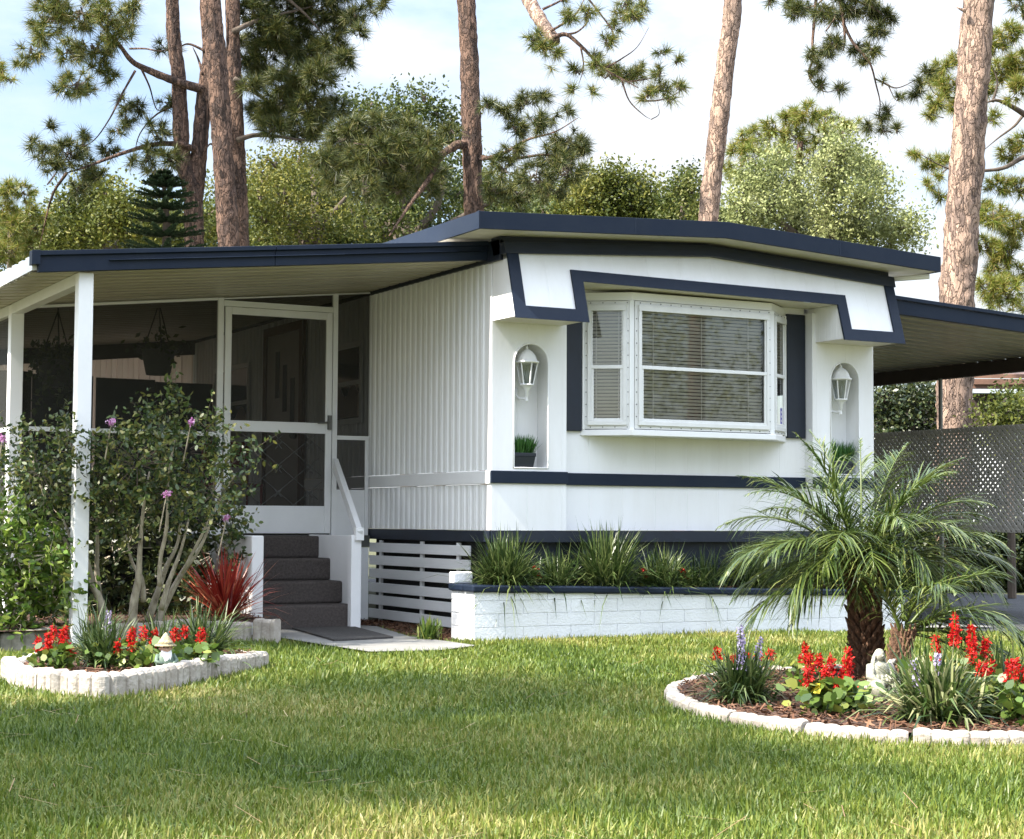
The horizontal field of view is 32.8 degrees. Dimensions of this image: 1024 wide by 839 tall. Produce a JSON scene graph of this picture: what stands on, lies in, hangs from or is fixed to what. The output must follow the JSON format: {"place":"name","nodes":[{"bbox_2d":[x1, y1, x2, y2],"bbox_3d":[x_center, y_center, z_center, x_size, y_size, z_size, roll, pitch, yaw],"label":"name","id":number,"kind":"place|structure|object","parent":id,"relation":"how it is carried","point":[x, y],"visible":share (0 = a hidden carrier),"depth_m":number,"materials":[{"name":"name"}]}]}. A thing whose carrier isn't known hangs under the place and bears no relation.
{"place":"outdoors","nodes":[
{"label":"outdoors","id":0,"kind":"place"},
{"bbox_2d":[23,647,255,672],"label":"bed mulch","id":1,"kind":"object","parent":0,"point":[95,670],"visible":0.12,"depth_m":9.23,"materials":[{"name":"brown wood"}]},
{"bbox_2d":[22,623,79,669],"bbox_3d":[-2.447,1.219,9.256,0.294,0.277,0.438,1,-3,-9],"label":"red salvia","id":2,"kind":"object","parent":1,"relation":"on","point":[60,654],"visible":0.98,"depth_m":9.19,"materials":[{"name":"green plant"}]},
{"bbox_2d":[37,596,147,660],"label":"strap leaf clump","id":3,"kind":"object","parent":1,"relation":"on","point":[91,626],"visible":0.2,"depth_m":9.98,"materials":[{"name":"green plant"}]},
{"bbox_2d":[47,609,139,670],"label":"strap leaf clump","id":4,"kind":"object","parent":1,"relation":"on","point":[105,642],"visible":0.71,"depth_m":9.41,"materials":[{"name":"green plant"}]},
{"bbox_2d":[83,625,174,669],"bbox_3d":[-1.996,1.247,9.382,0.591,0.276,0.482,2,-4,-28],"label":"red salvia","id":5,"kind":"object","parent":1,"relation":"on","point":[143,656],"visible":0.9,"depth_m":9.32,"materials":[{"name":"green plant"}]},
{"bbox_2d":[138,608,183,645],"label":"strap leaf clump","id":6,"kind":"object","parent":1,"relation":"on","point":[150,635],"visible":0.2,"depth_m":10.11,"materials":[{"name":"green plant"}]},
{"bbox_2d":[154,632,178,664],"bbox_3d":[-1.811,1.219,9.098,0.134,0.212,0.114,2,-4,-28],"label":"garden gnome","id":7,"kind":"object","parent":1,"relation":"on","point":[165,644],"visible":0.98,"depth_m":9.07,"materials":[{"name":"white ceramic"}]},
{"bbox_2d":[151,625,222,665],"bbox_3d":[-1.755,1.243,9.387,0.363,0.275,0.378,0,-3,-4],"label":"red salvia","id":8,"kind":"object","parent":1,"relation":"on","point":[188,650],"visible":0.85,"depth_m":9.35,"materials":[{"name":"green plant"}]},
{"bbox_2d":[151,593,268,669],"bbox_3d":[-1.760,1.379,9.998,0.842,0.809,0.938,2,-4,-28],"label":"strap leaf clump","id":9,"kind":"object","parent":1,"relation":"on","point":[219,636],"visible":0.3,"depth_m":10.01,"materials":[{"name":"green plant"}]},
{"bbox_2d":[0,608,287,631],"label":"porch bed mulch","id":10,"kind":"object","parent":0,"point":[138,617],"visible":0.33,"depth_m":12.61,"materials":[{"name":"brown wood"}]},
{"bbox_2d":[0,479,100,643],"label":"lime shrub","id":11,"kind":"object","parent":10,"relation":"on","point":[25,564],"visible":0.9,"depth_m":11.54,"materials":[{"name":"green plant"}]},
{"bbox_2d":[0,363,280,629],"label":"crape myrtle","id":12,"kind":"object","parent":10,"relation":"on","point":[169,436],"visible":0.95,"depth_m":11.68,"materials":[{"name":"green plant"}]},
{"bbox_2d":[172,545,293,624],"bbox_3d":[-2.090,1.197,12.714,0.998,0.651,1.060,2,-4,-28],"label":"red cordyline","id":13,"kind":"object","parent":10,"relation":"on","point":[223,591],"visible":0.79,"depth_m":12.66,"materials":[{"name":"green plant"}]},
{"bbox_2d":[281,625,473,650],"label":"path","id":14,"kind":"structure","parent":0,"point":[398,641],"depth_m":12.04,"materials":[{"name":"concrete"}]},
{"bbox_2d":[208,459,363,633],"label":"porch steps","id":15,"kind":"structure","parent":14,"relation":"on","point":[319,576],"depth_m":13.75,"materials":[{"name":"carpet"}]},
{"bbox_2d":[292,626,392,640],"bbox_3d":[-1.292,1.587,13.020,0.507,0.012,1.777,1,-3,-19],"label":"door mat","id":16,"kind":"object","parent":14,"relation":"on","point":[339,633],"depth_m":12.74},
{"bbox_2d":[0,528,1023,838],"bbox_3d":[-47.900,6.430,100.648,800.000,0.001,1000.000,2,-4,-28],"label":"ground","id":17,"kind":"structure","parent":0,"point":[452,648],"depth_m":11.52,"materials":[{"name":"green plant"}]},
{"bbox_2d":[0,54,23,86],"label":"pine tree","id":18,"kind":"object","parent":17,"relation":"on","point":[3,66],"visible":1,"depth_m":24.07,"materials":[{"name":"green plant"}]},
{"bbox_2d":[0,656,39,689],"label":"edging block","id":19,"kind":"structure","parent":17,"relation":"on","point":[12,668],"depth_m":8.95,"materials":[{"name":"concrete"}]},
{"bbox_2d":[0,173,56,271],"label":"tree","id":20,"kind":"object","parent":17,"relation":"on","point":[12,218],"visible":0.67,"depth_m":35.61,"materials":[{"name":"green plant"}]},
{"bbox_2d":[0,625,58,652],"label":"edging block","id":21,"kind":"structure","parent":17,"relation":"on","point":[17,643],"depth_m":11.35,"materials":[{"name":"concrete"}]},
{"bbox_2d":[0,198,88,271],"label":"broadleaf tree","id":22,"kind":"object","parent":17,"relation":"on","point":[23,240],"visible":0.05,"depth_m":50.23,"materials":[{"name":"green plant"}]},
{"bbox_2d":[54,572,73,642],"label":"leafy stem","id":23,"kind":"object","parent":17,"relation":"on","point":[65,585],"visible":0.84,"depth_m":10.71,"materials":[{"name":"green plant"}]},
{"bbox_2d":[37,667,151,698],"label":"edging block","id":24,"kind":"structure","parent":17,"relation":"on","point":[52,679],"depth_m":8.51,"materials":[{"name":"concrete"}]},
{"bbox_2d":[8,0,209,563],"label":"pine tree","id":25,"kind":"object","parent":17,"relation":"on","point":[185,164],"visible":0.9,"depth_m":29.62,"materials":[{"name":"green plant"}]},
{"bbox_2d":[101,622,151,642],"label":"edging block","id":26,"kind":"structure","parent":17,"relation":"on","point":[138,628],"depth_m":11.87,"materials":[{"name":"concrete"}]},
{"bbox_2d":[86,187,184,248],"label":"broadleaf tree","id":27,"kind":"object","parent":17,"relation":"on","point":[181,239],"visible":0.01,"depth_m":52.27,"materials":[{"name":"green plant"}]},
{"bbox_2d":[32,479,247,616],"bbox_3d":[-2.868,1.149,13.492,1.816,1.452,1.065,0,-3,4],"label":"porch hedge","id":28,"kind":"object","parent":17,"relation":"on","point":[120,591],"visible":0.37,"depth_m":13.38,"materials":[{"name":"green plant"}]},
{"bbox_2d":[15,161,273,257],"bbox_3d":[-8.156,-1.219,37.742,5.914,8.838,3.954,-1,-3,15],"label":"broadleaf tree","id":29,"kind":"object","parent":17,"relation":"on","point":[100,212],"visible":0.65,"depth_m":37.11,"materials":[{"name":"green plant"}]},
{"bbox_2d":[119,168,207,248],"bbox_3d":[-5.407,-0.759,26.905,1.434,6.297,1.447,2,-4,-28],"label":"norfolk pine","id":30,"kind":"object","parent":17,"relation":"on","point":[164,179],"visible":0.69,"depth_m":26.85,"materials":[{"name":"green plant"}]},
{"bbox_2d":[152,617,196,640],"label":"edging block","id":31,"kind":"structure","parent":17,"relation":"on","point":[160,623],"depth_m":12.01,"materials":[{"name":"concrete"}]},
{"bbox_2d":[144,656,217,691],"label":"edging block","id":32,"kind":"structure","parent":17,"relation":"on","point":[183,671],"depth_m":9.00,"materials":[{"name":"concrete"}]},
{"bbox_2d":[201,0,239,246],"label":"pine tree","id":33,"kind":"object","parent":17,"relation":"on","point":[227,220],"visible":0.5,"depth_m":28.86,"materials":[{"name":"brown plant"}]},
{"bbox_2d":[203,621,251,641],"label":"edging block","id":34,"kind":"structure","parent":17,"relation":"on","point":[246,633],"depth_m":12.25,"materials":[{"name":"concrete"}]},
{"bbox_2d":[217,651,268,677],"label":"edging block","id":35,"kind":"structure","parent":17,"relation":"on","point":[227,663],"depth_m":9.81,"materials":[{"name":"concrete"}]},
{"bbox_2d":[0,241,488,646],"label":"screened porch","id":36,"kind":"object","parent":17,"relation":"on","point":[96,337],"visible":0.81,"depth_m":14.01,"materials":[{"name":"metal"}]},
{"bbox_2d":[222,306,332,532],"bbox_3d":[-1.941,0.014,14.503,0.950,1.867,0.076,2,-4,-28],"label":"screen door","id":37,"kind":"structure","parent":36,"relation":"in","point":[278,363],"depth_m":14.54,"materials":[{"name":"white paint"}]},
{"bbox_2d":[180,161,338,246],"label":"broadleaf tree","id":38,"kind":"object","parent":17,"relation":"on","point":[212,242],"visible":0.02,"depth_m":47.61,"materials":[{"name":"green plant"}]},
{"bbox_2d":[252,618,280,642],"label":"edging block","id":39,"kind":"structure","parent":17,"relation":"on","point":[269,629],"depth_m":12.19,"materials":[{"name":"concrete"}]},
{"bbox_2d":[225,0,394,245],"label":"pine tree","id":40,"kind":"object","parent":17,"relation":"on","point":[288,33],"visible":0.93,"depth_m":30.11,"materials":[{"name":"green plant"}]},
{"bbox_2d":[248,142,381,245],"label":"broadleaf tree","id":41,"kind":"object","parent":17,"relation":"on","point":[342,241],"visible":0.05,"depth_m":47.76,"materials":[{"name":"green plant"}]},
{"bbox_2d":[246,133,391,245],"bbox_3d":[-3.910,-1.438,32.807,3.184,8.749,3.922,1,-3,-8],"label":"broadleaf tree","id":42,"kind":"object","parent":17,"relation":"on","point":[277,212],"visible":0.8,"depth_m":32.62,"materials":[{"name":"green plant"}]},
{"bbox_2d":[323,189,426,243],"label":"broadleaf tree","id":43,"kind":"object","parent":17,"relation":"on","point":[365,230],"visible":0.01,"depth_m":51.54,"materials":[{"name":"green plant"}]},
{"bbox_2d":[361,618,451,640],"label":"skirting mulch","id":44,"kind":"object","parent":17,"relation":"on","point":[390,624],"visible":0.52,"depth_m":13.77,"materials":[{"name":"brown wood"}]},
{"bbox_2d":[404,616,444,639],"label":"fern","id":45,"kind":"object","parent":44,"relation":"on","point":[428,630],"visible":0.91,"depth_m":12.40,"materials":[{"name":"green plant"}]},
{"bbox_2d":[364,148,514,529],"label":"broadleaf tree","id":46,"kind":"object","parent":17,"relation":"on","point":[424,212],"visible":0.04,"depth_m":48.30,"materials":[{"name":"green plant"}]},
{"bbox_2d":[320,72,574,486],"bbox_3d":[-1.525,-2.138,35.901,5.583,10.528,3.699,0,-3,0],"label":"broadleaf tree","id":47,"kind":"object","parent":17,"relation":"on","point":[431,117],"visible":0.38,"depth_m":35.47,"materials":[{"name":"green plant"}]},
{"bbox_2d":[0,657,975,838],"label":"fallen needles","id":48,"kind":"object","parent":17,"relation":"on","point":[399,749],"visible":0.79,"depth_m":5.68,"materials":[{"name":"brown plant"}]},
{"bbox_2d":[298,0,693,530],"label":"pine tree","id":49,"kind":"object","parent":17,"relation":"on","point":[355,157],"visible":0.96,"depth_m":27.26,"materials":[{"name":"green plant"}]},
{"bbox_2d":[485,180,565,530],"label":"broadleaf tree","id":50,"kind":"object","parent":17,"relation":"on","point":[537,213],"depth_m":48.15,"materials":[{"name":"green plant"}]},
{"bbox_2d":[221,211,940,628],"bbox_3d":[-1.604,0.385,19.428,4.349,3.185,13.704,2,-4,-28],"label":"mobile home","id":51,"kind":"object","parent":17,"relation":"on","point":[649,411],"visible":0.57,"depth_m":13.77,"materials":[{"name":"white metal"}]},
{"bbox_2d":[515,345,538,401],"bbox_3d":[0.110,-0.348,13.221,0.192,0.433,0.199,2,-4,-28],"label":"wall lantern","id":52,"kind":"object","parent":51,"relation":"attached to","point":[526,356],"depth_m":13.20,"materials":[{"name":"white paint"}]},
{"bbox_2d":[514,432,541,466],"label":"potted grass","id":53,"kind":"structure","parent":51,"relation":"on","point":[525,454],"depth_m":13.15,"materials":[{"name":"green plant"}]},
{"bbox_2d":[580,292,786,441],"bbox_3d":[1.420,-0.390,13.963,1.986,1.136,0.476,2,-4,-28],"label":"bay window","id":54,"kind":"structure","parent":51,"relation":"in","point":[654,365],"depth_m":13.79,"materials":[{"name":"white paint"}]},
{"bbox_2d":[831,364,851,414],"bbox_3d":[2.766,-0.252,14.662,0.192,0.433,0.199,2,-4,-28],"label":"wall lantern","id":55,"kind":"object","parent":51,"relation":"attached to","point":[840,373],"depth_m":14.63,"materials":[{"name":"white paint"}]},
{"bbox_2d":[832,439,857,473],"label":"potted grass","id":56,"kind":"object","parent":51,"relation":"on","point":[842,450],"depth_m":14.60,"materials":[{"name":"green plant"}]},
{"bbox_2d":[534,152,675,530],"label":"broadleaf tree","id":57,"kind":"object","parent":17,"relation":"on","point":[623,191],"visible":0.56,"depth_m":41.04,"materials":[{"name":"green plant"}]},
{"bbox_2d":[664,682,682,696],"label":"edging block","id":58,"kind":"structure","parent":17,"relation":"on","point":[671,686],"depth_m":8.42,"materials":[{"name":"concrete"}]},
{"bbox_2d":[448,571,908,641],"bbox_3d":[1.387,1.425,13.502,4.022,0.518,0.430,2,-4,-28],"label":"raised planter","id":59,"kind":"object","parent":17,"relation":"on","point":[636,613],"visible":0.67,"depth_m":12.94,"materials":[{"name":"white brick"}]},
{"bbox_2d":[423,520,563,639],"bbox_3d":[-0.074,1.160,12.707,1.049,0.881,1.072,-2,-4,33],"label":"strap leaf clump","id":60,"kind":"object","parent":59,"relation":"in","point":[501,565],"visible":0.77,"depth_m":12.64,"materials":[{"name":"green plant"}]},
{"bbox_2d":[522,537,598,619],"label":"strap leaf clump","id":61,"kind":"object","parent":59,"relation":"in","point":[564,576],"visible":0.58,"depth_m":12.92,"materials":[{"name":"green plant"}]},
{"bbox_2d":[555,517,689,628],"bbox_3d":[0.758,1.176,13.181,1.093,0.936,1.170,-2,-4,35],"label":"strap leaf clump","id":62,"kind":"object","parent":59,"relation":"in","point":[607,562],"visible":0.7,"depth_m":13.07,"materials":[{"name":"green plant"}]},
{"bbox_2d":[637,568,655,586],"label":"red salvia","id":63,"kind":"object","parent":59,"relation":"in","point":[641,576],"visible":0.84,"depth_m":13.32,"materials":[{"name":"green plant"}]},
{"bbox_2d":[626,539,723,618],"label":"strap leaf clump","id":64,"kind":"object","parent":59,"relation":"in","point":[675,576],"visible":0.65,"depth_m":13.33,"materials":[{"name":"green plant"}]},
{"bbox_2d":[673,547,738,625],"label":"strap leaf clump","id":65,"kind":"object","parent":59,"relation":"in","point":[707,574],"visible":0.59,"depth_m":13.55,"materials":[{"name":"green plant"}]},
{"bbox_2d":[638,583,843,588],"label":"planter mulch","id":66,"kind":"object","parent":59,"relation":"in","point":[775,586],"visible":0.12,"depth_m":13.90,"materials":[{"name":"brown wood"}]},
{"bbox_2d":[706,534,801,620],"bbox_3d":[1.918,1.294,13.783,0.898,0.844,0.914,-1,-4,28],"label":"strap leaf clump","id":67,"kind":"object","parent":59,"relation":"in","point":[738,582],"visible":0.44,"depth_m":13.72,"materials":[{"name":"green plant"}]},
{"bbox_2d":[765,550,834,618],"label":"strap leaf clump","id":68,"kind":"object","parent":59,"relation":"in","point":[786,572],"visible":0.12,"depth_m":13.97,"materials":[{"name":"green plant"}]},
{"bbox_2d":[807,570,891,604],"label":"strap leaf clump","id":69,"kind":"object","parent":59,"relation":"in","point":[839,582],"visible":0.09,"depth_m":14.21,"materials":[{"name":"green plant"}]},
{"bbox_2d":[666,691,697,712],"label":"edging block","id":70,"kind":"structure","parent":17,"relation":"on","point":[675,697],"depth_m":8.03,"materials":[{"name":"concrete"}]},
{"bbox_2d":[647,157,738,221],"bbox_3d":[4.055,-1.437,39.859,2.320,9.639,3.539,2,-4,-28],"label":"broadleaf tree","id":71,"kind":"object","parent":17,"relation":"on","point":[685,196],"visible":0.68,"depth_m":39.52,"materials":[{"name":"green plant"}]},
{"bbox_2d":[689,701,736,724],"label":"edging block","id":72,"kind":"structure","parent":17,"relation":"on","point":[705,708],"depth_m":7.59,"materials":[{"name":"concrete"}]},
{"bbox_2d":[729,712,808,734],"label":"edging block","id":73,"kind":"structure","parent":17,"relation":"on","point":[773,721],"depth_m":7.19,"materials":[{"name":"concrete"}]},
{"bbox_2d":[722,95,893,219],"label":"pine tree","id":74,"kind":"object","parent":17,"relation":"on","point":[794,117],"visible":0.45,"depth_m":45.53,"materials":[{"name":"green plant"}]},
{"bbox_2d":[698,0,941,221],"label":"pine tree","id":75,"kind":"object","parent":17,"relation":"on","point":[879,16],"visible":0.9,"depth_m":24.10,"materials":[{"name":"green plant"}]},
{"bbox_2d":[718,110,938,303],"bbox_3d":[6.615,-1.685,36.803,5.193,9.808,4.221,0,-3,5],"label":"broadleaf tree","id":76,"kind":"object","parent":17,"relation":"on","point":[850,224],"visible":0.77,"depth_m":36.33,"materials":[{"name":"green plant"}]},
{"bbox_2d":[804,722,908,746],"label":"edging block","id":77,"kind":"structure","parent":17,"relation":"on","point":[901,734],"depth_m":6.88,"materials":[{"name":"concrete"}]},
{"bbox_2d":[873,381,985,531],"bbox_3d":[5.258,0.730,22.788,2.266,2.950,1.909,2,-4,-28],"label":"dark hedge","id":78,"kind":"object","parent":17,"relation":"on","point":[895,417],"visible":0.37,"depth_m":22.87,"materials":[{"name":"green plant"}]},
{"bbox_2d":[874,422,1023,592],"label":"hedge","id":79,"kind":"object","parent":17,"relation":"on","point":[1019,537],"visible":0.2,"depth_m":21.73,"materials":[{"name":"green plant"}]},
{"bbox_2d":[899,15,1023,314],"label":"pine tree","id":80,"kind":"object","parent":17,"relation":"on","point":[1011,70],"visible":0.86,"depth_m":33.78,"materials":[{"name":"green plant"}]},
{"bbox_2d":[913,727,1023,748],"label":"edging block","id":81,"kind":"structure","parent":17,"relation":"on","point":[923,733],"depth_m":6.74,"materials":[{"name":"concrete"}]},
{"bbox_2d":[933,0,1023,591],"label":"pine tree","id":82,"kind":"object","parent":17,"relation":"on","point":[959,266],"visible":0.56,"depth_m":21.82,"materials":[{"name":"brown plant"}]},
{"bbox_2d":[951,374,1023,597],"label":"bright shrub","id":83,"kind":"object","parent":17,"relation":"on","point":[1011,409],"visible":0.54,"depth_m":19.91,"materials":[{"name":"green plant"}]},
{"bbox_2d":[0,0,1023,487],"label":"sky","id":84,"kind":"structure","parent":0,"point":[421,39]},
{"bbox_2d":[368,579,1023,630],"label":"driveway","id":85,"kind":"structure","parent":0,"point":[1017,606],"depth_m":18.16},
{"bbox_2d":[777,295,1023,604],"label":"carport","id":86,"kind":"object","parent":85,"relation":"on","point":[944,341],"visible":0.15,"depth_m":17.17,"materials":[{"name":"metal"}]},
{"bbox_2d":[874,424,1023,532],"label":"lattice screen","id":87,"kind":"object","parent":86,"relation":"attached to","point":[985,526],"visible":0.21,"depth_m":18.04,"materials":[{"name":"grey wood"}]},
{"bbox_2d":[676,665,1023,732],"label":"bed mulch","id":88,"kind":"object","parent":0,"point":[789,708],"visible":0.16,"depth_m":7.39,"materials":[{"name":"brown wood"}]},
{"bbox_2d":[677,625,801,713],"bbox_3d":[0.999,1.320,7.892,0.760,0.772,0.777,1,-3,-8],"label":"strap leaf clump","id":89,"kind":"object","parent":88,"relation":"on","point":[741,680],"visible":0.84,"depth_m":7.86,"materials":[{"name":"green plant"}]},
{"bbox_2d":[706,645,776,688],"bbox_3d":[1.111,1.200,8.402,0.320,0.236,0.260,-1,-3,18],"label":"red salvia","id":90,"kind":"object","parent":88,"relation":"on","point":[721,658],"visible":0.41,"depth_m":8.40,"materials":[{"name":"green plant"}]},
{"bbox_2d":[782,639,823,679],"bbox_3d":[1.506,1.244,8.917,0.242,0.241,0.188,0,-3,8],"label":"red salvia","id":91,"kind":"object","parent":88,"relation":"on","point":[804,648],"visible":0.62,"depth_m":8.91,"materials":[{"name":"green plant"}]},
{"bbox_2d":[767,646,886,718],"bbox_3d":[1.368,1.148,7.509,0.500,0.330,0.512,-1,-3,18],"label":"red salvia","id":92,"kind":"object","parent":88,"relation":"on","point":[829,692],"visible":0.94,"depth_m":7.46,"materials":[{"name":"green plant"}]},
{"bbox_2d":[714,429,1021,676],"bbox_3d":[1.873,0.724,9.235,1.571,1.384,1.454,2,-4,-28],"label":"palm tree","id":93,"kind":"object","parent":88,"relation":"on","point":[848,552],"visible":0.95,"depth_m":9.12,"materials":[{"name":"green plant"}]},
{"bbox_2d":[864,649,900,699],"bbox_3d":[1.730,1.181,8.056,0.235,0.240,0.166,2,-4,-28],"label":"garden statue","id":94,"kind":"object","parent":88,"relation":"on","point":[874,673],"visible":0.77,"depth_m":8.03,"materials":[{"name":"stone"}]},
{"bbox_2d":[860,626,954,701],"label":"strap leaf clump","id":95,"kind":"object","parent":88,"relation":"on","point":[918,655],"visible":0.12,"depth_m":8.15,"materials":[{"name":"green plant"}]},
{"bbox_2d":[842,635,1016,736],"bbox_3d":[1.733,1.278,7.186,0.813,0.819,0.869,-1,-4,28],"label":"strap leaf clump","id":96,"kind":"object","parent":88,"relation":"on","point":[936,692],"visible":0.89,"depth_m":7.11,"materials":[{"name":"green plant"}]},
{"bbox_2d":[853,532,1023,677],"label":"palm tree","id":97,"kind":"object","parent":88,"relation":"on","point":[910,633],"visible":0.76,"depth_m":8.65,"materials":[{"name":"green plant"}]},
{"bbox_2d":[897,610,1005,702],"bbox_3d":[2.079,1.105,7.985,0.585,0.459,0.514,2,-4,-28],"label":"red salvia","id":98,"kind":"object","parent":88,"relation":"on","point":[971,648],"visible":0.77,"depth_m":7.97,"materials":[{"name":"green plant"}]},
{"bbox_2d":[962,660,1021,721],"bbox_3d":[2.010,1.143,7.298,0.333,0.279,0.258,0,-3,-2],"label":"red salvia","id":99,"kind":"object","parent":88,"relation":"on","point":[983,670],"visible":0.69,"depth_m":7.26,"materials":[{"name":"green plant"}]},
{"bbox_2d":[962,633,1023,696],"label":"strap leaf clump","id":100,"kind":"object","parent":88,"relation":"on","point":[1001,663],"visible":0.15,"depth_m":8.25,"materials":[{"name":"green plant"}]},
{"bbox_2d":[977,655,1023,725],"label":"red salvia","id":101,"kind":"object","parent":88,"relation":"on","point":[1011,690],"visible":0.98,"depth_m":7.17,"materials":[{"name":"green plant"}]},
{"bbox_2d":[874,372,1023,513],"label":"neighbour house","id":102,"kind":"structure","parent":0,"point":[981,383],"depth_m":25.02,"materials":[{"name":"white paint"}]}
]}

